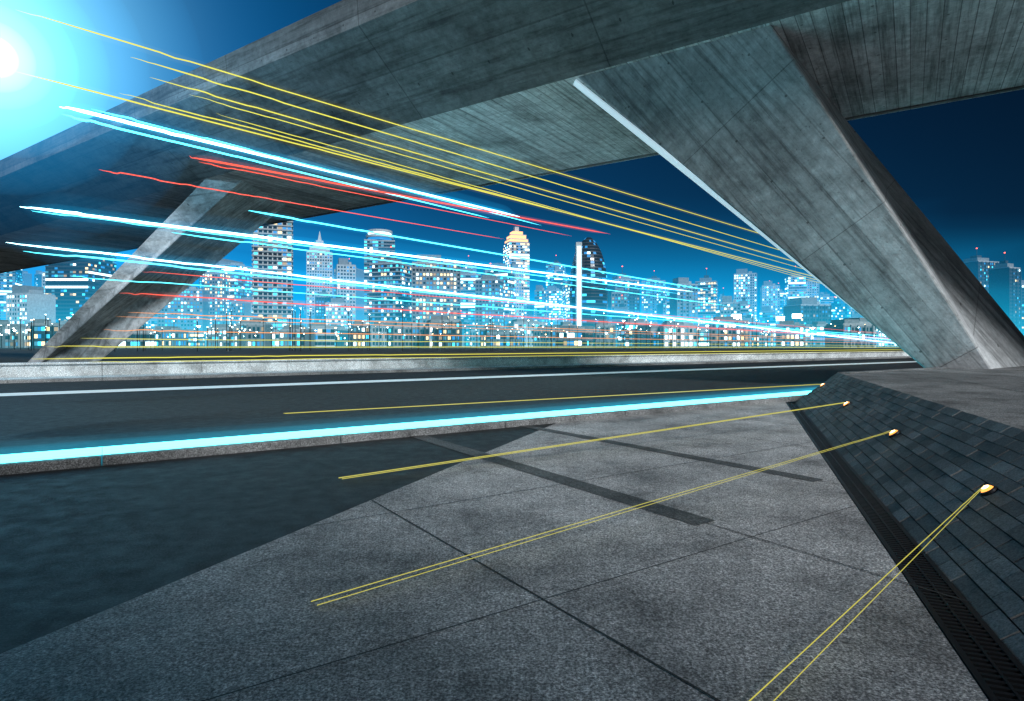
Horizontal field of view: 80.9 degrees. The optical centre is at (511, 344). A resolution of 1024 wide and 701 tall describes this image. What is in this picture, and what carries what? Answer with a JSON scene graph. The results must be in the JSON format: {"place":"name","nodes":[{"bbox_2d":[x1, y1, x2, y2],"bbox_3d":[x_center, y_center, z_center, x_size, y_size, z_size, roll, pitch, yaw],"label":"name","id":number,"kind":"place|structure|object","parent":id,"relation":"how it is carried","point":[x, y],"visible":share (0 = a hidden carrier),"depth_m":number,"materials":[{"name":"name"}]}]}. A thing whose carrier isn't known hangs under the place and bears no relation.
{"place":"outdoors","nodes":[
{"label":"outdoors","id":0,"kind":"place"},
{"bbox_2d":[22,270,31,285],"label":"city block","id":1,"kind":"structure","parent":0,"point":[26,278],"depth_m":1245.23,"materials":[{"name":"blue glass"}]},
{"bbox_2d":[34,270,41,286],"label":"city block","id":2,"kind":"structure","parent":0,"point":[38,279],"depth_m":1006.13,"materials":[{"name":"blue glass"}]},
{"bbox_2d":[151,326,188,346],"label":"building","id":3,"kind":"structure","parent":0,"point":[164,334],"depth_m":307.51,"materials":[{"name":"blue glass"}]},
{"bbox_2d":[0,423,554,653],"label":"forecourt asphalt","id":4,"kind":"structure","parent":0,"point":[78,544],"depth_m":5.39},
{"bbox_2d":[279,325,314,347],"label":"building","id":5,"kind":"structure","parent":0,"point":[284,333],"depth_m":283.00,"materials":[{"name":"grey glass"}]},
{"bbox_2d":[335,326,347,346],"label":"building","id":6,"kind":"structure","parent":0,"point":[342,341],"depth_m":371.98,"materials":[{"name":"blue glass"}]},
{"bbox_2d":[334,258,363,321],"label":"office tower","id":7,"kind":"structure","parent":0,"point":[359,293],"depth_m":795.42,"materials":[{"name":"blue glass"}]},
{"bbox_2d":[352,320,368,347],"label":"building","id":8,"kind":"structure","parent":0,"point":[361,327],"depth_m":272.27,"materials":[{"name":"grey glass"}]},
{"bbox_2d":[392,323,423,346],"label":"building","id":9,"kind":"structure","parent":0,"point":[416,336],"depth_m":301.99,"materials":[{"name":"grey glass"}]},
{"bbox_2d":[6,107,889,342],"bbox_3d":[10.413,-4.300,41.143,69.046,8.202,15.100,0,0,-45],"label":"cyan light trail","id":10,"kind":"object","parent":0,"point":[114,127],"visible":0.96,"depth_m":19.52,"materials":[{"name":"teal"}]},
{"bbox_2d":[0,346,902,465],"bbox_3d":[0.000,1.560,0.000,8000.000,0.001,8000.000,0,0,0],"label":"ground","id":11,"kind":"structure","parent":0,"point":[16,355],"depth_m":131.25,"materials":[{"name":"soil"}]},
{"bbox_2d":[0,270,21,319],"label":"glass office tower","id":12,"kind":"structure","parent":11,"relation":"on","point":[8,280],"depth_m":690.72,"materials":[{"name":"blue glass"}]},
{"bbox_2d":[5,326,18,347],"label":"building","id":13,"kind":"structure","parent":11,"relation":"on","point":[10,336],"depth_m":274.13,"materials":[{"name":"grey glass"}]},
{"bbox_2d":[0,320,24,347],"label":"building","id":14,"kind":"structure","parent":11,"relation":"on","point":[3,323],"depth_m":278.70,"materials":[{"name":"grey glass"}]},
{"bbox_2d":[6,285,55,325],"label":"hotel building","id":15,"kind":"structure","parent":11,"relation":"on","point":[26,304],"depth_m":442.90,"materials":[{"name":"blue glass"}]},
{"bbox_2d":[30,319,57,347],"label":"building","id":16,"kind":"structure","parent":11,"relation":"on","point":[39,332],"depth_m":269.20,"materials":[{"name":"grey glass"}]},
{"bbox_2d":[45,253,116,322],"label":"dark office block","id":17,"kind":"structure","parent":11,"relation":"on","point":[68,289],"depth_m":502.30,"materials":[{"name":"blue glass"}]},
{"bbox_2d":[117,327,159,347],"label":"building","id":18,"kind":"structure","parent":11,"relation":"on","point":[148,340],"depth_m":266.69,"materials":[{"name":"grey glass"}]},
{"bbox_2d":[27,179,284,362],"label":"inclined bridge pier","id":19,"kind":"structure","parent":11,"relation":"on","point":[103,307],"depth_m":40.34,"materials":[{"name":"concrete"}]},
{"bbox_2d":[157,285,208,345],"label":"office building","id":20,"kind":"structure","parent":11,"relation":"on","point":[190,305],"depth_m":538.78,"materials":[{"name":"blue glass"}]},
{"bbox_2d":[186,329,204,346],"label":"building","id":21,"kind":"structure","parent":11,"relation":"on","point":[191,336],"depth_m":394.07,"materials":[{"name":"grey glass"}]},
{"bbox_2d":[204,267,229,326],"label":"city block","id":22,"kind":"structure","parent":11,"relation":"on","point":[219,307],"depth_m":567.51,"materials":[{"name":"blue glass"}]},
{"bbox_2d":[208,324,245,346],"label":"building","id":23,"kind":"structure","parent":11,"relation":"on","point":[222,336],"depth_m":308.64,"materials":[{"name":"grey glass"}]},
{"bbox_2d":[202,259,252,323],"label":"glass office tower","id":24,"kind":"structure","parent":11,"relation":"on","point":[235,293],"depth_m":586.35,"materials":[{"name":"blue glass"}]},
{"bbox_2d":[231,287,251,323],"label":"city block","id":25,"kind":"structure","parent":11,"relation":"on","point":[241,309],"depth_m":573.35,"materials":[{"name":"blue glass"}]},
{"bbox_2d":[246,319,271,347],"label":"building","id":26,"kind":"structure","parent":11,"relation":"on","point":[254,325],"depth_m":275.58,"materials":[{"name":"grey glass"}]},
{"bbox_2d":[252,221,292,329],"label":"balcony apartment tower","id":27,"kind":"structure","parent":11,"relation":"on","point":[269,258],"depth_m":411.79,"materials":[{"name":"blue glass"}]},
{"bbox_2d":[272,328,278,346],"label":"building","id":28,"kind":"structure","parent":11,"relation":"on","point":[275,339],"depth_m":320.48,"materials":[{"name":"grey glass"}]},
{"bbox_2d":[293,301,304,324],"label":"building","id":29,"kind":"structure","parent":11,"relation":"on","point":[297,307],"depth_m":962.46,"materials":[{"name":"blue glass"}]},
{"bbox_2d":[306,231,332,326],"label":"stepped spire tower","id":30,"kind":"structure","parent":11,"relation":"on","point":[319,264],"depth_m":639.17,"materials":[{"name":"blue glass"}]},
{"bbox_2d":[311,322,334,346],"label":"building","id":31,"kind":"structure","parent":11,"relation":"on","point":[320,331],"depth_m":307.38,"materials":[{"name":"grey glass"}]},
{"bbox_2d":[315,290,332,321],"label":"city block","id":32,"kind":"structure","parent":11,"relation":"on","point":[321,300],"depth_m":600.77,"materials":[{"name":"blue glass"}]},
{"bbox_2d":[325,286,350,327],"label":"city block","id":33,"kind":"structure","parent":11,"relation":"on","point":[340,314],"depth_m":521.47,"materials":[{"name":"blue glass"}]},
{"bbox_2d":[336,258,355,327],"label":"apartment tower","id":34,"kind":"structure","parent":11,"relation":"on","point":[345,270],"depth_m":554.34,"materials":[{"name":"blue glass"}]},
{"bbox_2d":[371,322,386,346],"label":"building","id":35,"kind":"structure","parent":11,"relation":"on","point":[375,331],"depth_m":327.68,"materials":[{"name":"grey glass"}]},
{"bbox_2d":[364,229,394,323],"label":"drum topped tower","id":36,"kind":"structure","parent":11,"relation":"on","point":[377,242],"depth_m":588.46,"materials":[{"name":"blue glass"}]},
{"bbox_2d":[368,246,411,325],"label":"apartment tower","id":37,"kind":"structure","parent":11,"relation":"on","point":[382,272],"depth_m":470.30,"materials":[{"name":"blue glass"}]},
{"bbox_2d":[0,390,811,474],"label":"kerb","id":38,"kind":"structure","parent":11,"relation":"on","point":[75,462],"depth_m":8.97,"materials":[{"name":"concrete"}]},
{"bbox_2d":[0,391,810,462],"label":"kerb light strip","id":39,"kind":"object","parent":38,"relation":"on","point":[32,456],"visible":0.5,"depth_m":9.30,"materials":[{"name":"blue"}]},
{"bbox_2d":[424,320,445,347],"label":"building","id":40,"kind":"structure","parent":11,"relation":"on","point":[430,333],"depth_m":269.75,"materials":[{"name":"grey glass"}]},
{"bbox_2d":[412,254,463,345],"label":"office building","id":41,"kind":"structure","parent":11,"relation":"on","point":[434,278],"depth_m":437.46,"materials":[{"name":"blue glass"}]},
{"bbox_2d":[424,322,457,347],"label":"building","id":42,"kind":"structure","parent":11,"relation":"on","point":[453,342],"depth_m":269.91,"materials":[{"name":"grey glass"}]},
{"bbox_2d":[1,306,886,351],"bbox_3d":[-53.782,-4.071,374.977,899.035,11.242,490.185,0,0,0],"label":"buildings","id":43,"kind":"structure","parent":11,"relation":"on","point":[349,326],"depth_m":197.58,"materials":[{"name":"metal"}]},
{"bbox_2d":[426,316,461,347],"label":"building","id":44,"kind":"structure","parent":11,"relation":"on","point":[448,320],"depth_m":282.37,"materials":[{"name":"grey glass"}]},
{"bbox_2d":[0,352,908,377],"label":"parapet wall","id":45,"kind":"structure","parent":11,"relation":"on","point":[84,369],"depth_m":33.33,"materials":[{"name":"grey concrete"}]},
{"bbox_2d":[0,351,903,364],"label":"parapet coping","id":46,"kind":"object","parent":45,"relation":"on","point":[106,362],"visible":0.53,"depth_m":32.45,"materials":[{"name":"grey concrete"}]},
{"bbox_2d":[0,356,909,379],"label":"footpath","id":47,"kind":"structure","parent":11,"relation":"on","point":[46,377],"depth_m":31.73,"materials":[{"name":"concrete"}]},
{"bbox_2d":[0,357,911,383],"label":"kerb","id":48,"kind":"structure","parent":11,"relation":"on","point":[217,375],"depth_m":30.69,"materials":[{"name":"concrete"}]},
{"bbox_2d":[461,319,473,345],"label":"building","id":49,"kind":"structure","parent":11,"relation":"on","point":[465,328],"depth_m":535.98,"materials":[{"name":"blue glass"}]},
{"bbox_2d":[461,268,480,319],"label":"city block","id":50,"kind":"structure","parent":11,"relation":"on","point":[468,279],"depth_m":624.54,"materials":[{"name":"blue glass"}]},
{"bbox_2d":[475,263,503,327],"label":"apartment tower","id":51,"kind":"structure","parent":11,"relation":"on","point":[487,285],"depth_m":511.52,"materials":[{"name":"blue glass"}]},
{"bbox_2d":[480,325,508,346],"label":"building","id":52,"kind":"structure","parent":11,"relation":"on","point":[483,337],"depth_m":328.43,"materials":[{"name":"grey glass"}]},
{"bbox_2d":[488,263,514,327],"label":"city block","id":53,"kind":"structure","parent":11,"relation":"on","point":[509,286],"depth_m":569.74,"materials":[{"name":"blue glass"}]},
{"bbox_2d":[486,329,520,346],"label":"building","id":54,"kind":"structure","parent":11,"relation":"on","point":[498,332],"depth_m":311.91,"materials":[{"name":"glass"}]},
{"bbox_2d":[503,227,529,300],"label":"crown lit tower","id":55,"kind":"structure","parent":11,"relation":"on","point":[516,244],"depth_m":690.70,"materials":[{"name":"blue glass"}]},
{"bbox_2d":[510,263,523,318],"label":"skyscraper","id":56,"kind":"structure","parent":11,"relation":"on","point":[519,289],"depth_m":581.98,"materials":[{"name":"blue glass"}]},
{"bbox_2d":[507,319,547,346],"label":"hotel building","id":57,"kind":"structure","parent":11,"relation":"on","point":[520,324],"depth_m":389.10,"materials":[{"name":"grey glass"}]},
{"bbox_2d":[524,299,532,318],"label":"city block","id":58,"kind":"structure","parent":11,"relation":"on","point":[528,311],"depth_m":683.69,"materials":[{"name":"blue glass"}]},
{"bbox_2d":[534,285,546,321],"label":"city block","id":59,"kind":"structure","parent":11,"relation":"on","point":[540,296],"depth_m":669.63,"materials":[{"name":"blue glass"}]},
{"bbox_2d":[534,326,559,346],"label":"building","id":60,"kind":"structure","parent":11,"relation":"on","point":[539,336],"depth_m":328.26,"materials":[{"name":"grey glass"}]},
{"bbox_2d":[547,286,562,325],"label":"city block","id":61,"kind":"structure","parent":11,"relation":"on","point":[554,294],"depth_m":787.33,"materials":[{"name":"blue glass"}]},
{"bbox_2d":[553,266,562,290],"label":"city block","id":62,"kind":"structure","parent":11,"relation":"on","point":[556,279],"depth_m":811.68,"materials":[{"name":"blue glass"}]},
{"bbox_2d":[556,325,592,347],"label":"building","id":63,"kind":"structure","parent":11,"relation":"on","point":[587,339],"depth_m":276.57,"materials":[{"name":"grey glass"}]},
{"bbox_2d":[569,237,607,327],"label":"bullet shaped glass tower","id":64,"kind":"structure","parent":11,"relation":"on","point":[588,254],"depth_m":427.74,"materials":[{"name":"blue glass"}]},
{"bbox_2d":[611,277,627,310],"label":"city block","id":65,"kind":"structure","parent":11,"relation":"on","point":[617,298],"depth_m":556.17,"materials":[{"name":"blue glass"}]},
{"bbox_2d":[609,295,634,333],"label":"city block","id":66,"kind":"structure","parent":11,"relation":"on","point":[621,308],"depth_m":515.58,"materials":[{"name":"blue glass"}]},
{"bbox_2d":[607,266,639,321],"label":"apartment tower","id":67,"kind":"structure","parent":11,"relation":"on","point":[634,303],"depth_m":592.91,"materials":[{"name":"blue glass"}]},
{"bbox_2d":[618,319,657,346],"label":"building","id":68,"kind":"structure","parent":11,"relation":"on","point":[627,325],"depth_m":303.25,"materials":[{"name":"grey glass"}]},
{"bbox_2d":[632,325,660,347],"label":"building","id":69,"kind":"structure","parent":11,"relation":"on","point":[651,335],"depth_m":291.32,"materials":[{"name":"glass"}]},
{"bbox_2d":[641,270,665,321],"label":"office tower","id":70,"kind":"structure","parent":11,"relation":"on","point":[649,305],"depth_m":789.14,"materials":[{"name":"blue glass"}]},
{"bbox_2d":[657,298,666,324],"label":"city block","id":71,"kind":"structure","parent":11,"relation":"on","point":[661,309],"depth_m":673.38,"materials":[{"name":"blue glass"}]},
{"bbox_2d":[659,321,697,347],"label":"building","id":72,"kind":"structure","parent":11,"relation":"on","point":[687,340],"depth_m":279.43,"materials":[{"name":"grey glass"}]},
{"bbox_2d":[669,277,697,325],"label":"office tower","id":73,"kind":"structure","parent":11,"relation":"on","point":[684,308],"depth_m":552.38,"materials":[{"name":"blue glass"}]},
{"bbox_2d":[699,327,708,346],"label":"building","id":74,"kind":"structure","parent":11,"relation":"on","point":[703,337],"depth_m":360.14,"materials":[{"name":"grey glass"}]},
{"bbox_2d":[709,316,748,347],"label":"building","id":75,"kind":"structure","parent":11,"relation":"on","point":[713,336],"depth_m":279.52,"materials":[{"name":"grey glass"}]},
{"bbox_2d":[719,296,740,319],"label":"city block","id":76,"kind":"structure","parent":11,"relation":"on","point":[728,306],"depth_m":539.72,"materials":[{"name":"blue glass"}]},
{"bbox_2d":[760,306,776,325],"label":"city block","id":77,"kind":"structure","parent":11,"relation":"on","point":[768,315],"depth_m":676.84,"materials":[{"name":"blue glass"}]},
{"bbox_2d":[785,297,831,323],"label":"dark office block","id":78,"kind":"structure","parent":11,"relation":"on","point":[810,310],"depth_m":491.01,"materials":[{"name":"blue glass"}]},
{"bbox_2d":[806,276,818,300],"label":"office tower","id":79,"kind":"structure","parent":11,"relation":"on","point":[812,288],"depth_m":812.97,"materials":[{"name":"blue glass"}]},
{"bbox_2d":[809,321,827,346],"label":"building","id":80,"kind":"structure","parent":11,"relation":"on","point":[818,325],"depth_m":368.69,"materials":[{"name":"blue glass"}]},
{"bbox_2d":[819,292,833,303],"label":"city block","id":81,"kind":"structure","parent":11,"relation":"on","point":[825,298],"depth_m":850.89,"materials":[{"name":"blue glass"}]},
{"bbox_2d":[825,319,873,347],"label":"building","id":82,"kind":"structure","parent":11,"relation":"on","point":[841,326],"depth_m":267.88,"materials":[{"name":"blue glass"}]},
{"bbox_2d":[11,11,901,361],"bbox_3d":[13.412,-3.605,37.641,7.566,8.511,69.840,0,0,44],"label":"yellow light trail","id":83,"kind":"object","parent":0,"point":[403,171],"visible":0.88,"depth_m":18.01,"materials":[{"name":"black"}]},
{"bbox_2d":[0,358,923,454],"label":"road","id":84,"kind":"structure","parent":0,"point":[39,423],"depth_m":16.94,"materials":[{"name":"grey asphalt"}]},
{"bbox_2d":[0,361,915,395],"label":"road edge line","id":85,"kind":"object","parent":84,"relation":"on","point":[139,389],"depth_m":23.53,"materials":[{"name":"white paint"}]},
{"bbox_2d":[469,327,482,346],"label":"building","id":86,"kind":"structure","parent":0,"point":[475,337],"depth_m":429.60,"materials":[{"name":"blue glass"}]},
{"bbox_2d":[0,401,988,700],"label":"pavement","id":87,"kind":"structure","parent":0,"point":[746,617],"depth_m":3.50,"materials":[{"name":"grey concrete"}]},
{"bbox_2d":[202,412,971,700],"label":"pavement joint","id":88,"kind":"object","parent":87,"relation":"on","point":[574,589],"visible":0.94,"depth_m":3.65,"materials":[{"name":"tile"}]},
{"bbox_2d":[410,425,822,525],"bbox_3d":[0.816,1.492,8.316,2.552,0.001,6.387,0,0,-33],"label":"paving band","id":89,"kind":"object","parent":87,"relation":"on","point":[679,515],"visible":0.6,"depth_m":6.94,"materials":[{"name":"stone"}]},
{"bbox_2d":[284,384,983,700],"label":"floor light beam","id":90,"kind":"structure","parent":87,"relation":"on","point":[639,504],"depth_m":5.66,"materials":[{"name":"yellow"}]},
{"bbox_2d":[786,403,1023,700],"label":"drain grate","id":91,"kind":"object","parent":87,"relation":"in","point":[992,664],"visible":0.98,"depth_m":3.57,"materials":[{"name":"metal"}]},
{"bbox_2d":[102,157,888,338],"bbox_3d":[11.064,-3.870,41.400,68.214,6.942,14.020,0,0,-44],"label":"red light trail","id":92,"kind":"object","parent":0,"point":[388,219],"visible":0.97,"depth_m":19.48,"materials":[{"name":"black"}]},
{"bbox_2d":[104,312,894,343],"bbox_3d":[15.280,-0.431,37.354,67.790,0.764,0.417,0,0,-42],"label":"orange light trail","id":93,"kind":"object","parent":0,"point":[445,327],"visible":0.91,"depth_m":20.67,"materials":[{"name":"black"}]},
{"bbox_2d":[0,0,1023,318],"label":"sky","id":94,"kind":"structure","parent":0,"point":[961,163],"materials":[{"name":"blue"}]},
{"bbox_2d":[546,260,565,289],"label":"office tower","id":95,"kind":"structure","parent":0,"point":[550,268],"depth_m":844.34,"materials":[{"name":"blue glass"}]},
{"bbox_2d":[595,321,615,346],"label":"building","id":96,"kind":"structure","parent":0,"point":[605,326],"depth_m":299.65,"materials":[{"name":"grey glass"}]},
{"bbox_2d":[695,268,717,324],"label":"apartment tower","id":97,"kind":"structure","parent":0,"point":[706,309],"depth_m":641.99,"materials":[{"name":"blue glass"}]},
{"bbox_2d":[734,269,756,321],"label":"office tower","id":98,"kind":"structure","parent":0,"point":[745,280],"depth_m":740.62,"materials":[{"name":"blue glass"}]},
{"bbox_2d":[749,326,758,346],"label":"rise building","id":99,"kind":"structure","parent":0,"point":[753,334],"depth_m":345.87,"materials":[{"name":"blue glass"}]},
{"bbox_2d":[749,324,775,346],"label":"building","id":100,"kind":"structure","parent":0,"point":[767,339],"depth_m":387.44,"materials":[{"name":"blue glass"}]},
{"bbox_2d":[760,281,779,323],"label":"office tower","id":101,"kind":"structure","parent":0,"point":[769,293],"depth_m":790.08,"materials":[{"name":"blue glass"}]},
{"bbox_2d":[776,321,805,347],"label":"building","id":102,"kind":"structure","parent":0,"point":[797,342],"depth_m":299.05,"materials":[{"name":"blue glass"}]},
{"bbox_2d":[785,267,805,305],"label":"office tower","id":103,"kind":"structure","parent":0,"point":[795,286],"depth_m":792.81,"materials":[{"name":"blue glass"}]},
{"bbox_2d":[834,295,853,319],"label":"apartment tower","id":104,"kind":"structure","parent":0,"point":[843,309],"depth_m":697.03,"materials":[{"name":"blue glass"}]},
{"bbox_2d":[876,330,897,346],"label":"building","id":105,"kind":"structure","parent":0,"point":[882,342],"depth_m":402.61,"materials":[{"name":"blue glass"}]},
{"bbox_2d":[796,365,1023,665],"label":"plaza embankment","id":106,"kind":"structure","parent":0,"point":[949,450],"depth_m":5.75,"materials":[{"name":"tile"}]},
{"bbox_2d":[573,25,1023,368],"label":"inclined bridge pier","id":107,"kind":"structure","parent":106,"relation":"on","point":[755,130],"depth_m":19.81,"materials":[{"name":"concrete"}]},
{"bbox_2d":[0,0,1023,272],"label":"concrete bridge deck","id":108,"kind":"structure","parent":107,"relation":"on","point":[496,76],"depth_m":26.27,"materials":[{"name":"grey concrete"}]},
{"bbox_2d":[979,485,997,495],"bbox_3d":[3.625,1.117,4.568,0.118,0.100,0.125,0,0,0],"label":"recessed wall lamp","id":109,"kind":"object","parent":106,"relation":"attached to","point":[986,490],"visible":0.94,"depth_m":4.54,"materials":[{"name":"glass"}]},
{"bbox_2d":[964,248,998,292],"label":"apartment tower","id":110,"kind":"structure","parent":0,"point":[979,266],"depth_m":588.82,"materials":[{"name":"blue glass"}]},
{"bbox_2d":[989,252,1020,331],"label":"apartment tower","id":111,"kind":"structure","parent":0,"point":[1005,284],"depth_m":544.16,"materials":[{"name":"blue glass"}]},
{"bbox_2d":[1021,277,1023,334],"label":"apartment tower","id":112,"kind":"structure","parent":0,"point":[1022,306],"depth_m":591.90,"materials":[{"name":"blue glass"}]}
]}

